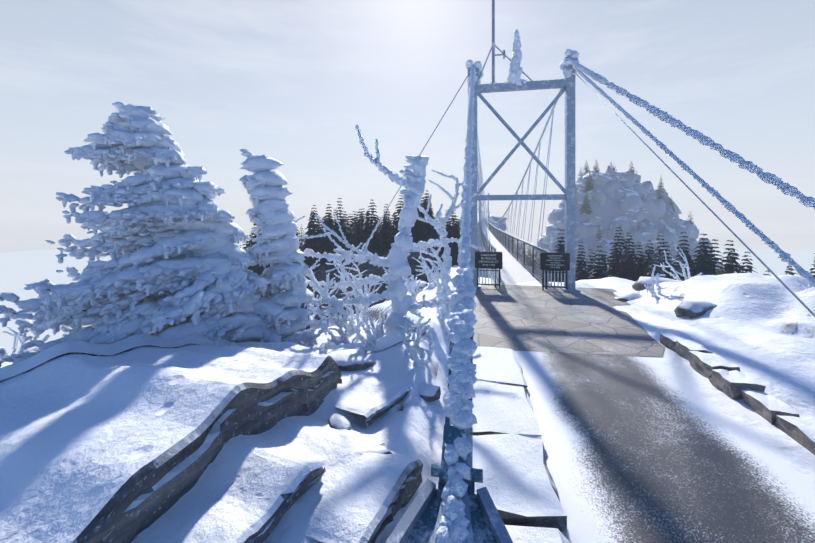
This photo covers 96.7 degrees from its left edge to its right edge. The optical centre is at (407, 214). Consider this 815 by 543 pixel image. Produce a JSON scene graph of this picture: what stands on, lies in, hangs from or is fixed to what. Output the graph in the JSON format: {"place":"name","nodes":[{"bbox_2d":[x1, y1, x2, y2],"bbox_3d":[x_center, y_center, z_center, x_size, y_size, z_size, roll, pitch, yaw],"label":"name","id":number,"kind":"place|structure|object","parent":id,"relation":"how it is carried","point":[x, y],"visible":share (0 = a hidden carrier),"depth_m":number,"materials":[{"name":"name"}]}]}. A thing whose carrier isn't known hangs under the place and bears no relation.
{"place":"outdoors","nodes":[
{"label":"outdoors","id":0,"kind":"place"},
{"bbox_2d":[0,186,814,542],"bbox_3d":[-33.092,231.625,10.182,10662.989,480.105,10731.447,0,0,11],"label":"terrain","id":1,"kind":"structure","parent":0,"point":[66,420],"depth_m":3.71,"materials":[{"name":"white snow"}]},
{"bbox_2d":[0,101,317,366],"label":"snow-covered conifers","id":2,"kind":"object","parent":1,"relation":"on","point":[182,260],"visible":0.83,"depth_m":5.11,"materials":[{"name":"white snow"}]},
{"bbox_2d":[13,147,309,330],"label":"tree branches","id":3,"kind":"object","parent":1,"relation":"on","point":[302,307],"visible":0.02,"depth_m":5.78,"materials":[{"name":"grey plant"}]},
{"bbox_2d":[0,330,424,542],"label":"rock ledges","id":4,"kind":"object","parent":1,"relation":"on","point":[130,489],"visible":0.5,"depth_m":2.37,"materials":[{"name":"rock"}]},
{"bbox_2d":[283,125,481,347],"bbox_3d":[-0.892,0.456,6.445,4.342,3.944,2.515,0,0,11],"label":"frosted bare tree","id":5,"kind":"object","parent":1,"relation":"on","point":[396,293],"visible":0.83,"depth_m":6.21,"materials":[{"name":"white plant"}]},
{"bbox_2d":[0,247,813,367],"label":"frosted shrubs","id":6,"kind":"object","parent":1,"relation":"on","point":[340,322],"depth_m":6.29,"materials":[{"name":"white"}]},
{"bbox_2d":[385,477,512,542],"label":"steel beams","id":7,"kind":"structure","parent":1,"relation":"on","point":[423,530],"depth_m":2.06,"materials":[{"name":"metal"}]},
{"bbox_2d":[431,298,482,487],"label":"backstay link plates","id":8,"kind":"object","parent":7,"relation":"attached to","point":[451,434],"visible":0.4,"depth_m":2.29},
{"bbox_2d":[268,166,723,316],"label":"peak crags","id":9,"kind":"structure","parent":1,"relation":"on","point":[639,202],"depth_m":84.89,"materials":[{"name":"rock"},{"name":"snow"}]},
{"bbox_2d":[477,88,562,279],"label":"suspender cables","id":10,"kind":"object","parent":1,"relation":"on","point":[481,226],"visible":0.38,"depth_m":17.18,"materials":[{"name":"grey metal"}]},
{"bbox_2d":[481,224,538,284],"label":"bridge deck","id":11,"kind":"structure","parent":10,"relation":"hanging from","point":[513,270],"depth_m":14.87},
{"bbox_2d":[480,221,546,288],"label":"bridge railings","id":12,"kind":"object","parent":11,"relation":"attached to","point":[492,232],"visible":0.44,"depth_m":15.98,"materials":[{"name":"grey metal"}]},
{"bbox_2d":[482,226,541,279],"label":"bridge rail panels","id":13,"kind":"object","parent":12,"relation":"attached to","point":[520,256],"depth_m":15.32,"materials":[{"name":"grey metal"}]},
{"bbox_2d":[483,220,546,251],"bbox_3d":[9.902,1.262,45.315,1.532,0.410,70.001,0,0,11],"label":"bridge handrail","id":14,"kind":"object","parent":12,"relation":"on","point":[494,248],"visible":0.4,"depth_m":14.38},
{"bbox_2d":[477,251,566,289],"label":"gates","id":15,"kind":"structure","parent":1,"relation":"on","point":[565,286],"depth_m":10.65,"materials":[{"name":"black metal"}]},
{"bbox_2d":[479,269,564,285],"bbox_3d":[3.382,1.882,10.785,2.475,0.440,0.024,0,0,11],"label":"gate","id":16,"kind":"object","parent":15,"relation":"attached to","point":[544,277],"visible":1,"depth_m":10.65,"materials":[{"name":"black metal"}]},
{"bbox_2d":[475,252,569,270],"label":"signs","id":17,"kind":"object","parent":15,"relation":"attached to","point":[545,262],"visible":1,"depth_m":10.63,"materials":[{"name":"black metal"}]},
{"bbox_2d":[549,255,563,267],"bbox_3d":[4.304,1.379,10.562,0.507,0.374,0.001,0,0,11],"label":"sign lettering","id":18,"kind":"object","parent":15,"relation":"attached to","point":[557,260],"visible":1,"depth_m":10.56,"materials":[{"name":"white"}]},
{"bbox_2d":[235,160,814,281],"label":"conifer trees","id":19,"kind":"object","parent":1,"relation":"on","point":[625,266],"visible":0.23,"depth_m":22.71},
{"bbox_2d":[312,276,814,454],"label":"rocks","id":20,"kind":"object","parent":1,"relation":"on","point":[350,360],"visible":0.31,"depth_m":4.80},
{"bbox_2d":[320,71,814,319],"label":"guy cables","id":21,"kind":"object","parent":1,"relation":"on","point":[766,266],"visible":0.19,"depth_m":5.86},
{"bbox_2d":[473,285,664,356],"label":"stone paving","id":22,"kind":"structure","parent":1,"relation":"on","point":[548,319],"depth_m":7.41,"materials":[{"name":"grey stone"}]},
{"bbox_2d":[472,333,814,542],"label":"kerb stones","id":23,"kind":"object","parent":1,"relation":"on","point":[509,458],"visible":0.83,"depth_m":3.59,"materials":[{"name":"rock"}]},
{"bbox_2d":[0,0,814,252],"label":"sky","id":24,"kind":"structure","parent":0,"point":[290,82],"materials":[{"name":"blue"}]},
{"bbox_2d":[469,0,579,291],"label":"bridge tower","id":25,"kind":"structure","parent":0,"point":[567,85],"depth_m":10.78,"materials":[{"name":"grey metal"}]},
{"bbox_2d":[466,30,579,261],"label":"rime ice","id":26,"kind":"structure","parent":25,"relation":"on","point":[515,70],"depth_m":10.83,"materials":[{"name":"white ice"}]},
{"bbox_2d":[468,57,577,194],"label":"cable saddles","id":27,"kind":"object","parent":25,"relation":"on","point":[569,66],"visible":0.4,"depth_m":10.70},
{"bbox_2d":[435,60,814,542],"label":"ice-covered cables","id":28,"kind":"object","parent":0,"point":[461,380],"visible":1,"depth_m":3.41,"materials":[{"name":"white ice"}]},
{"bbox_2d":[516,351,814,542],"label":"asphalt path","id":29,"kind":"structure","parent":0,"point":[646,450],"depth_m":3.27,"materials":[{"name":"asphalt"},{"name":"snow"}]}
]}

